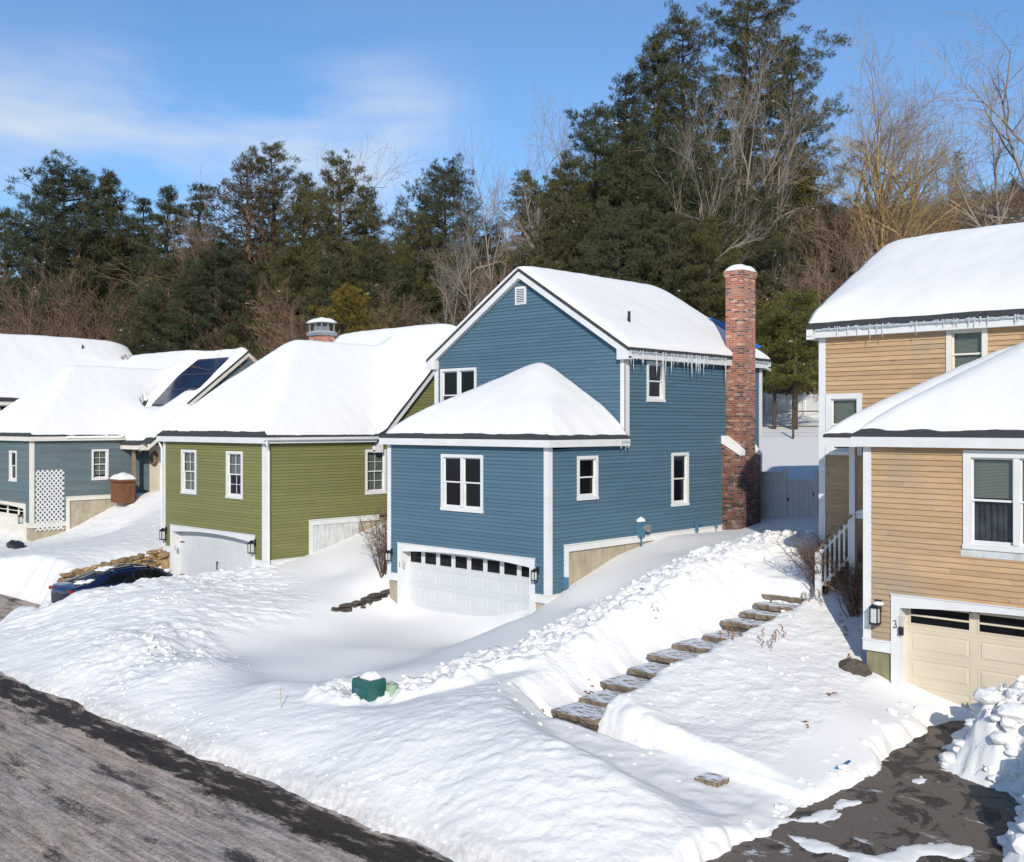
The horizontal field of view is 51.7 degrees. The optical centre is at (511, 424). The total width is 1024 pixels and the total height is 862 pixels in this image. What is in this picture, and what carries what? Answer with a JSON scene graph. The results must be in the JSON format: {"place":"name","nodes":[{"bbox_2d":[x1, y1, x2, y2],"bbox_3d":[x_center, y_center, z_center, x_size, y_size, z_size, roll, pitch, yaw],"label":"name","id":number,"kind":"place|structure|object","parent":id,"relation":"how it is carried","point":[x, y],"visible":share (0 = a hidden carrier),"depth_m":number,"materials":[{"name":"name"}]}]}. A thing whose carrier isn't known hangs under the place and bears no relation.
{"place":"outdoors","nodes":[
{"label":"outdoors","id":0,"kind":"place"},
{"bbox_2d":[53,547,164,584],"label":"retaining wall","id":1,"kind":"structure","parent":0,"point":[139,558],"depth_m":38.02,"materials":[{"name":"stone"}]},
{"bbox_2d":[0,594,453,861],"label":"road","id":2,"kind":"structure","parent":0,"point":[79,782],"depth_m":17.50,"materials":[{"name":"asphalt"}]},
{"bbox_2d":[0,206,1023,861],"bbox_3d":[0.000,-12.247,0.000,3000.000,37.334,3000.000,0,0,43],"label":"snow ground","id":3,"kind":"structure","parent":0,"point":[478,740],"depth_m":20.90,"materials":[{"name":"snow"}]},
{"bbox_2d":[0,206,50,334],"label":"pine tree","id":4,"kind":"object","parent":3,"relation":"on","point":[8,222],"visible":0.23,"depth_m":77.14,"materials":[{"name":"green plant"}]},
{"bbox_2d":[0,277,99,339],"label":"bare tree","id":5,"kind":"object","parent":3,"relation":"on","point":[7,320],"visible":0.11,"depth_m":73.12,"materials":[{"name":"brown plant"}]},
{"bbox_2d":[0,333,132,410],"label":"slate house","id":6,"kind":"structure","parent":3,"relation":"on","point":[28,363],"depth_m":58.01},
{"bbox_2d":[0,244,139,344],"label":"bare tree","id":7,"kind":"object","parent":3,"relation":"on","point":[33,325],"visible":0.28,"depth_m":67.38,"materials":[{"name":"brown plant"}]},
{"bbox_2d":[2,253,151,348],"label":"bare tree","id":8,"kind":"object","parent":3,"relation":"on","point":[92,327],"visible":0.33,"depth_m":72.85,"materials":[{"name":"brown plant"}]},
{"bbox_2d":[0,148,157,340],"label":"pine tree","id":9,"kind":"object","parent":3,"relation":"on","point":[57,220],"visible":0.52,"depth_m":75.88,"materials":[{"name":"green plant"}]},
{"bbox_2d":[36,167,145,339],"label":"pine tree","id":10,"kind":"object","parent":3,"relation":"on","point":[105,181],"visible":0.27,"depth_m":76.99,"materials":[{"name":"green plant"}]},
{"bbox_2d":[45,236,156,345],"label":"pine tree","id":11,"kind":"object","parent":3,"relation":"on","point":[121,278],"visible":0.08,"depth_m":76.40,"materials":[{"name":"green plant"}]},
{"bbox_2d":[49,563,172,602],"bbox_3d":[-12.741,5.354,35.215,2.059,1.451,4.731,0,0,43],"label":"parked car","id":12,"kind":"object","parent":3,"relation":"on","point":[111,575],"visible":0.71,"depth_m":34.14,"materials":[{"name":"blue paint"}]},
{"bbox_2d":[107,472,138,502],"bbox_3d":[-18.094,2.903,49.168,1.250,1.394,0.900,0,0,43],"label":"wooden planter","id":13,"kind":"object","parent":3,"relation":"on","point":[122,487],"visible":1,"depth_m":48.85,"materials":[{"name":"brown wood"}]},
{"bbox_2d":[0,347,257,540],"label":"grey house","id":14,"kind":"structure","parent":3,"relation":"on","point":[73,438],"depth_m":49.57,"materials":[{"name":"clear wood"}]},
{"bbox_2d":[0,503,22,535],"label":"garage door","id":15,"kind":"structure","parent":14,"relation":"in","point":[9,514],"depth_m":49.26,"materials":[{"name":"white paint"}]},
{"bbox_2d":[91,449,108,479],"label":"window","id":16,"kind":"structure","parent":14,"relation":"in","point":[100,457],"depth_m":49.46,"materials":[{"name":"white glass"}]},
{"bbox_2d":[95,197,163,345],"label":"pine tree","id":17,"kind":"object","parent":3,"relation":"on","point":[143,202],"visible":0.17,"depth_m":77.37,"materials":[{"name":"green plant"}]},
{"bbox_2d":[107,183,195,354],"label":"pine tree","id":18,"kind":"object","parent":3,"relation":"on","point":[162,239],"visible":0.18,"depth_m":71.43,"materials":[{"name":"green plant"}]},
{"bbox_2d":[105,252,244,446],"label":"pine tree","id":19,"kind":"object","parent":3,"relation":"on","point":[163,267],"visible":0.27,"depth_m":65.03,"materials":[{"name":"green plant"}]},
{"bbox_2d":[152,182,242,351],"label":"pine tree","id":20,"kind":"object","parent":3,"relation":"on","point":[198,206],"visible":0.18,"depth_m":69.72,"materials":[{"name":"green plant"}]},
{"bbox_2d":[141,242,279,354],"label":"pine tree","id":21,"kind":"object","parent":3,"relation":"on","point":[219,274],"visible":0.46,"depth_m":64.55,"materials":[{"name":"green plant"}]},
{"bbox_2d":[130,153,314,328],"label":"pine tree","id":22,"kind":"object","parent":3,"relation":"on","point":[246,218],"visible":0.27,"depth_m":73.39,"materials":[{"name":"green plant"}]},
{"bbox_2d":[174,269,296,354],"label":"bare tree","id":23,"kind":"object","parent":3,"relation":"on","point":[245,333],"visible":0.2,"depth_m":64.43,"materials":[{"name":"brown plant"}]},
{"bbox_2d":[203,262,281,356],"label":"pine tree","id":24,"kind":"object","parent":3,"relation":"on","point":[255,273],"visible":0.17,"depth_m":65.30,"materials":[{"name":"green plant"}]},
{"bbox_2d":[91,165,397,340],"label":"bare tree","id":25,"kind":"object","parent":3,"relation":"on","point":[203,242],"visible":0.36,"depth_m":65.52,"materials":[{"name":"brown plant"}]},
{"bbox_2d":[204,140,303,333],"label":"pine tree","id":26,"kind":"object","parent":3,"relation":"on","point":[281,194],"visible":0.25,"depth_m":75.39,"materials":[{"name":"green plant"}]},
{"bbox_2d":[181,272,329,379],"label":"bare tree","id":27,"kind":"object","parent":3,"relation":"on","point":[286,332],"visible":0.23,"depth_m":50.65,"materials":[{"name":"brown plant"}]},
{"bbox_2d":[238,243,322,358],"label":"pine tree","id":28,"kind":"object","parent":3,"relation":"on","point":[299,278],"visible":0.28,"depth_m":61.52,"materials":[{"name":"green plant"}]},
{"bbox_2d":[241,171,354,347],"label":"pine tree","id":29,"kind":"object","parent":3,"relation":"on","point":[305,228],"visible":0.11,"depth_m":67.35,"materials":[{"name":"green plant"}]},
{"bbox_2d":[156,317,455,574],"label":"green house","id":30,"kind":"structure","parent":3,"relation":"on","point":[278,455],"depth_m":36.67,"materials":[{"name":"clear wood"}]},
{"bbox_2d":[180,450,196,494],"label":"window","id":31,"kind":"structure","parent":30,"relation":"in","point":[188,457],"depth_m":37.52,"materials":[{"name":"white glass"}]},
{"bbox_2d":[180,531,250,574],"bbox_3d":[-10.157,4.726,36.521,5.126,2.048,0.095,0,0,43],"label":"garage door","id":32,"kind":"structure","parent":30,"relation":"in","point":[200,552],"depth_m":36.90,"materials":[{"name":"white paint"}]},
{"bbox_2d":[225,451,242,498],"bbox_3d":[-9.202,1.674,35.354,1.015,1.583,0.260,0,0,43],"label":"window","id":33,"kind":"structure","parent":30,"relation":"in","point":[234,459],"depth_m":35.52,"materials":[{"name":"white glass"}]},
{"bbox_2d":[365,449,386,494],"bbox_3d":[-4.881,1.657,37.445,0.260,1.581,0.964,0,0,43],"label":"window","id":34,"kind":"structure","parent":30,"relation":"in","point":[375,462],"depth_m":37.52,"materials":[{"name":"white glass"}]},
{"bbox_2d":[221,147,402,359],"bbox_3d":[-11.448,-6.966,63.908,11.560,19.372,10.374,0,0,-8],"label":"pine tree","id":35,"kind":"object","parent":3,"relation":"on","point":[340,245],"visible":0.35,"depth_m":63.40,"materials":[{"name":"green plant"}]},
{"bbox_2d":[268,252,365,342],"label":"pine tree","id":36,"kind":"object","parent":3,"relation":"on","point":[329,275],"visible":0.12,"depth_m":59.69,"materials":[{"name":"green plant"}]},
{"bbox_2d":[309,282,380,337],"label":"arborvitae","id":37,"kind":"object","parent":3,"relation":"on","point":[348,321],"visible":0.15,"depth_m":49.63,"materials":[{"name":"green plant"}]},
{"bbox_2d":[299,184,400,329],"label":"pine tree","id":38,"kind":"object","parent":3,"relation":"on","point":[374,210],"visible":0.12,"depth_m":67.81,"materials":[{"name":"green plant"}]},
{"bbox_2d":[331,589,389,611],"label":"retaining wall","id":39,"kind":"structure","parent":3,"relation":"on","point":[362,602],"depth_m":30.91,"materials":[{"name":"stone"}]},
{"bbox_2d":[325,237,402,333],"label":"pine tree","id":40,"kind":"object","parent":3,"relation":"on","point":[362,270],"visible":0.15,"depth_m":59.68,"materials":[{"name":"green plant"}]},
{"bbox_2d":[344,500,388,577],"bbox_3d":[-4.099,3.439,32.374,2.134,2.469,1.900,0,0,23],"label":"bare shrub","id":41,"kind":"object","parent":3,"relation":"on","point":[381,553],"visible":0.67,"depth_m":32.37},
{"bbox_2d":[352,671,385,701],"bbox_3d":[-2.868,5.399,21.145,0.520,0.936,0.491,0,0,43],"label":"utility box","id":42,"kind":"object","parent":3,"relation":"on","point":[368,686],"visible":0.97,"depth_m":21.00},
{"bbox_2d":[353,303,427,330],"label":"pine tree","id":43,"kind":"object","parent":3,"relation":"on","point":[394,317],"visible":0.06,"depth_m":53.60,"materials":[{"name":"green plant"}]},
{"bbox_2d":[351,282,436,331],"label":"bare tree","id":44,"kind":"object","parent":3,"relation":"on","point":[378,309],"visible":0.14,"depth_m":50.57,"materials":[{"name":"brown plant"}]},
{"bbox_2d":[361,210,463,322],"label":"pine tree","id":45,"kind":"object","parent":3,"relation":"on","point":[403,252],"visible":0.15,"depth_m":61.52,"materials":[{"name":"green plant"}]},
{"bbox_2d":[369,259,458,326],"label":"pine tree","id":46,"kind":"object","parent":3,"relation":"on","point":[406,283],"visible":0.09,"depth_m":57.81,"materials":[{"name":"green plant"}]},
{"bbox_2d":[381,150,507,323],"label":"pine tree","id":47,"kind":"object","parent":3,"relation":"on","point":[443,176],"visible":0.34,"depth_m":63.23,"materials":[{"name":"green plant"}]},
{"bbox_2d":[426,255,483,325],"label":"bare tree","id":48,"kind":"object","parent":3,"relation":"on","point":[436,293],"visible":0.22,"depth_m":59.68,"materials":[{"name":"brown plant"}]},
{"bbox_2d":[425,226,494,325],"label":"bare tree","id":49,"kind":"object","parent":3,"relation":"on","point":[446,301],"visible":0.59,"depth_m":51.79,"materials":[{"name":"brown plant"}]},
{"bbox_2d":[419,122,534,306],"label":"bare tree","id":50,"kind":"object","parent":3,"relation":"on","point":[494,211],"visible":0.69,"depth_m":62.28,"materials":[{"name":"brown plant"}]},
{"bbox_2d":[429,178,525,325],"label":"bare tree","id":51,"kind":"object","parent":3,"relation":"on","point":[467,268],"visible":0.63,"depth_m":57.70,"materials":[{"name":"brown plant"}]},
{"bbox_2d":[437,239,534,324],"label":"bare tree","id":52,"kind":"object","parent":3,"relation":"on","point":[488,285],"visible":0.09,"depth_m":58.19,"materials":[{"name":"brown plant"}]},
{"bbox_2d":[479,169,543,276],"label":"pine tree","id":53,"kind":"object","parent":3,"relation":"on","point":[518,201],"visible":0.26,"depth_m":91.46,"materials":[{"name":"green plant"}]},
{"bbox_2d":[40,528,1023,854],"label":"snow lumps","id":54,"kind":"object","parent":3,"relation":"on","point":[1008,714],"visible":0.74,"depth_m":17.91,"materials":[{"name":"snow"}]},
{"bbox_2d":[463,95,606,294],"bbox_3d":[1.674,-9.308,63.699,10.129,20.288,9.928,0,0,6],"label":"bare tree","id":55,"kind":"object","parent":3,"relation":"on","point":[529,217],"visible":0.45,"depth_m":63.70,"materials":[{"name":"brown plant"}]},
{"bbox_2d":[503,218,587,272],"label":"pine tree","id":56,"kind":"object","parent":3,"relation":"on","point":[535,259],"visible":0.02,"depth_m":57.49,"materials":[{"name":"green plant"}]},
{"bbox_2d":[499,88,597,268],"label":"bare tree","id":57,"kind":"object","parent":3,"relation":"on","point":[568,142],"visible":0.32,"depth_m":73.57,"materials":[{"name":"brown plant"}]},
{"bbox_2d":[503,153,628,277],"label":"pine tree","id":58,"kind":"object","parent":3,"relation":"on","point":[574,195],"visible":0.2,"depth_m":57.40,"materials":[{"name":"green plant"}]},
{"bbox_2d":[379,264,770,615],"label":"blue house","id":59,"kind":"structure","parent":3,"relation":"on","point":[566,430],"depth_m":30.52,"materials":[{"name":"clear wood"}]},
{"bbox_2d":[440,367,476,401],"bbox_3d":[-1.717,-0.945,34.178,1.688,1.765,0.135,0,0,43],"label":"window","id":60,"kind":"structure","parent":59,"relation":"in","point":[455,381],"depth_m":34.28,"materials":[{"name":"glass"}]},
{"bbox_2d":[440,454,483,512],"bbox_3d":[-1.374,1.618,29.382,1.689,1.586,0.135,0,0,43],"label":"window","id":61,"kind":"structure","parent":59,"relation":"in","point":[461,475],"depth_m":29.36,"materials":[{"name":"clear glass"}]},
{"bbox_2d":[409,551,528,615],"bbox_3d":[-1.179,4.666,29.568,5.145,2.168,0.065,0,0,43],"label":"garage door","id":62,"kind":"structure","parent":59,"relation":"in","point":[450,583],"depth_m":29.63,"materials":[{"name":"white paint"}]},
{"bbox_2d":[576,455,598,500],"bbox_3d":[2.002,1.420,28.331,0.135,1.179,0.889,0,0,43],"label":"window","id":63,"kind":"structure","parent":59,"relation":"in","point":[587,466],"depth_m":28.40,"materials":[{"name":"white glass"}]},
{"bbox_2d":[646,361,665,401],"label":"window","id":64,"kind":"structure","parent":59,"relation":"in","point":[655,385],"depth_m":30.66,"materials":[{"name":"white glass"}]},
{"bbox_2d":[671,452,689,506],"bbox_3d":[4.978,1.619,31.480,0.135,1.589,0.900,0,0,43],"label":"window","id":65,"kind":"structure","parent":59,"relation":"in","point":[680,461],"depth_m":31.57,"materials":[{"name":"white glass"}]},
{"bbox_2d":[551,701,604,731],"bbox_3d":[1.457,5.542,20.105,1.092,0.260,1.022,0,0,43],"label":"stone step","id":66,"kind":"object","parent":3,"relation":"on","point":[586,715],"visible":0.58,"depth_m":19.90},
{"bbox_2d":[507,99,716,315],"bbox_3d":[5.637,-8.477,59.489,11.278,20.080,10.120,0,0,27],"label":"pine tree","id":67,"kind":"object","parent":3,"relation":"on","point":[589,141],"visible":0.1,"depth_m":59.29,"materials":[{"name":"green plant"}]},
{"bbox_2d":[565,71,661,260],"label":"pine tree","id":68,"kind":"object","parent":3,"relation":"on","point":[628,79],"visible":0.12,"depth_m":67.60,"materials":[{"name":"green plant"}]},
{"bbox_2d":[600,674,648,692],"bbox_3d":[2.469,5.296,21.295,1.106,0.252,0.968,0,0,43],"label":"stone step","id":69,"kind":"object","parent":3,"relation":"on","point":[624,683],"visible":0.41,"depth_m":21.24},
{"bbox_2d":[565,200,693,293],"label":"pine tree","id":70,"kind":"object","parent":3,"relation":"on","point":[631,269],"visible":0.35,"depth_m":53.23,"materials":[{"name":"green plant"}]},
{"bbox_2d":[549,125,710,291],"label":"pine tree","id":71,"kind":"object","parent":3,"relation":"on","point":[623,192],"visible":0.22,"depth_m":57.27,"materials":[{"name":"green plant"}]},
{"bbox_2d":[564,131,734,321],"bbox_3d":[8.035,-7.934,60.247,10.573,17.746,9.296,0,0,10],"label":"pine tree","id":72,"kind":"object","parent":3,"relation":"on","point":[664,155],"visible":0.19,"depth_m":58.82,"materials":[{"name":"green plant"}]},
{"bbox_2d":[611,25,725,260],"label":"pine tree","id":73,"kind":"object","parent":3,"relation":"on","point":[662,100],"visible":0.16,"depth_m":69.38,"materials":[{"name":"green plant"}]},
{"bbox_2d":[621,210,722,321],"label":"pine tree","id":74,"kind":"object","parent":3,"relation":"on","point":[670,251],"visible":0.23,"depth_m":52.56,"materials":[{"name":"green plant"}]},
{"bbox_2d":[598,0,746,282],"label":"pine tree","id":75,"kind":"object","parent":3,"relation":"on","point":[690,31],"visible":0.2,"depth_m":70.96,"materials":[{"name":"green plant"}]},
{"bbox_2d":[647,648,700,664],"bbox_3d":[3.573,4.976,22.322,1.102,0.271,0.976,0,0,43],"label":"stone step","id":76,"kind":"object","parent":3,"relation":"on","point":[668,656],"visible":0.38,"depth_m":22.25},
{"bbox_2d":[633,71,779,299],"bbox_3d":[10.368,-9.338,56.268,8.218,19.971,6.524,0,0,-37],"label":"bare tree","id":77,"kind":"object","parent":3,"relation":"on","point":[743,242],"visible":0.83,"depth_m":56.37,"materials":[{"name":"brown plant"}]},
{"bbox_2d":[658,213,773,375],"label":"pine tree","id":78,"kind":"object","parent":3,"relation":"on","point":[713,299],"visible":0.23,"depth_m":52.54,"materials":[{"name":"green plant"}]},
{"bbox_2d":[646,137,802,339],"bbox_3d":[11.373,-7.456,58.296,10.726,16.975,9.625,0,0,-20],"label":"pine tree","id":79,"kind":"object","parent":3,"relation":"on","point":[711,161],"visible":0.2,"depth_m":57.07,"materials":[{"name":"green plant"}]},
{"bbox_2d":[497,170,1023,393],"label":"brush","id":80,"kind":"object","parent":3,"relation":"on","point":[1015,200],"visible":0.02,"depth_m":91.63,"materials":[{"name":"plant"}]},
{"bbox_2d":[706,179,819,345],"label":"pine tree","id":81,"kind":"object","parent":3,"relation":"on","point":[779,256],"visible":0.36,"depth_m":59.31,"materials":[{"name":"green plant"}]},
{"bbox_2d":[705,12,841,262],"bbox_3d":[14.814,-12.275,60.669,7.950,24.338,10.014,0,0,21],"label":"bare tree","id":82,"kind":"object","parent":3,"relation":"on","point":[753,135],"visible":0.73,"depth_m":60.99,"materials":[{"name":"brown plant"}]},
{"bbox_2d":[719,69,837,323],"bbox_3d":[15.080,-10.047,59.938,6.619,19.884,6.487,0,0,-22],"label":"bare tree","id":83,"kind":"object","parent":3,"relation":"on","point":[764,180],"visible":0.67,"depth_m":59.85,"materials":[{"name":"brown plant"}]},
{"bbox_2d":[680,0,886,299],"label":"pine tree","id":84,"kind":"object","parent":3,"relation":"on","point":[739,51],"visible":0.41,"depth_m":70.28,"materials":[{"name":"green plant"}]},
{"bbox_2d":[755,312,818,428],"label":"pine tree","id":85,"kind":"object","parent":3,"relation":"on","point":[769,389],"visible":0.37,"depth_m":49.53,"materials":[{"name":"green plant"}]},
{"bbox_2d":[755,286,820,429],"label":"pine tree","id":86,"kind":"object","parent":3,"relation":"on","point":[798,320],"visible":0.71,"depth_m":48.52,"materials":[{"name":"green plant"}]},
{"bbox_2d":[761,468,818,518],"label":"yard gate","id":87,"kind":"structure","parent":3,"relation":"on","point":[783,495],"depth_m":33.64,"materials":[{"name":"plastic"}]},
{"bbox_2d":[762,392,818,416],"bbox_3d":[17.228,-0.904,52.491,33.060,1.989,0.100,0,0,43],"label":"white fence","id":88,"kind":"object","parent":3,"relation":"on","point":[806,402],"visible":0.08,"depth_m":55.10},
{"bbox_2d":[711,34,874,276],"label":"pine tree","id":89,"kind":"object","parent":3,"relation":"on","point":[794,48],"visible":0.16,"depth_m":73.06,"materials":[{"name":"green plant"}]},
{"bbox_2d":[758,147,853,393],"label":"pine tree","id":90,"kind":"object","parent":3,"relation":"on","point":[799,201],"visible":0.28,"depth_m":61.28,"materials":[{"name":"green plant"}]},
{"bbox_2d":[773,527,862,594],"bbox_3d":[7.114,3.030,23.812,2.223,1.610,1.925,0,0,-17],"label":"bare shrub","id":91,"kind":"object","parent":3,"relation":"on","point":[811,561],"visible":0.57,"depth_m":23.72,"materials":[{"name":"plant"}]},
{"bbox_2d":[791,200,853,380],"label":"pine tree","id":92,"kind":"object","parent":3,"relation":"on","point":[835,261],"visible":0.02,"depth_m":63.45,"materials":[{"name":"green plant"}]},
{"bbox_2d":[755,178,913,334],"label":"bare tree","id":93,"kind":"object","parent":3,"relation":"on","point":[844,265],"visible":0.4,"depth_m":57.63,"materials":[{"name":"brown plant"}]},
{"bbox_2d":[818,553,862,617],"bbox_3d":[7.391,3.446,22.660,1.510,1.457,1.608,0,0,43],"label":"bare shrub","id":94,"kind":"object","parent":3,"relation":"on","point":[853,610],"visible":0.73,"depth_m":22.64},
{"bbox_2d":[732,31,1023,285],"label":"bare tree","id":95,"kind":"object","parent":3,"relation":"on","point":[898,128],"visible":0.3,"depth_m":62.00,"materials":[{"name":"brown plant"}]},
{"bbox_2d":[821,91,980,244],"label":"bare tree","id":96,"kind":"object","parent":3,"relation":"on","point":[912,172],"visible":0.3,"depth_m":64.02,"materials":[{"name":"brown plant"}]},
{"bbox_2d":[787,2,1022,261],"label":"bare tree","id":97,"kind":"object","parent":3,"relation":"on","point":[880,199],"visible":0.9,"depth_m":57.91,"materials":[{"name":"plant"}]},
{"bbox_2d":[806,222,1023,709],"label":"brown house","id":98,"kind":"structure","parent":3,"relation":"on","point":[921,419],"depth_m":20.31,"materials":[{"name":"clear wood"}]},
{"bbox_2d":[825,393,862,455],"bbox_3d":[7.619,-0.011,24.131,0.889,1.403,0.260,0,0,43],"label":"window","id":99,"kind":"structure","parent":98,"relation":"in","point":[839,407],"depth_m":24.21,"materials":[{"name":"white glass"}]},
{"bbox_2d":[906,608,1023,709],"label":"garage door","id":100,"kind":"structure","parent":98,"relation":"in","point":[951,655],"depth_m":19.58,"materials":[{"name":"beige wood"}]},
{"bbox_2d":[946,328,987,371],"bbox_3d":[9.607,-1.485,22.252,0.867,1.189,0.260,0,0,43],"label":"window","id":101,"kind":"structure","parent":98,"relation":"in","point":[968,345],"depth_m":22.34,"materials":[{"name":"clear glass"}]},
{"bbox_2d":[962,450,1023,552],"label":"window","id":102,"kind":"structure","parent":98,"relation":"in","point":[993,481],"depth_m":19.04,"materials":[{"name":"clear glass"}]},
{"bbox_2d":[829,2,1023,227],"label":"bare tree","id":103,"kind":"object","parent":3,"relation":"on","point":[1018,167],"visible":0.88,"depth_m":58.93,"materials":[{"name":"brown plant"}]},
{"bbox_2d":[937,32,1023,224],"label":"bare tree","id":104,"kind":"object","parent":3,"relation":"on","point":[994,165],"visible":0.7,"depth_m":67.20,"materials":[{"name":"brown plant"}]},
{"bbox_2d":[0,0,1023,293],"label":"sky","id":105,"kind":"structure","parent":0,"point":[152,93],"materials":[{"name":"blue"}]},
{"bbox_2d":[705,720,1020,861],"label":"driveway","id":106,"kind":"structure","parent":0,"point":[895,809],"depth_m":15.68,"materials":[{"name":"asphalt"}]},
{"bbox_2d":[788,776,972,861],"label":"snow film","id":107,"kind":"object","parent":106,"relation":"on","point":[911,853],"visible":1,"depth_m":14.70,"materials":[{"name":"snow"}]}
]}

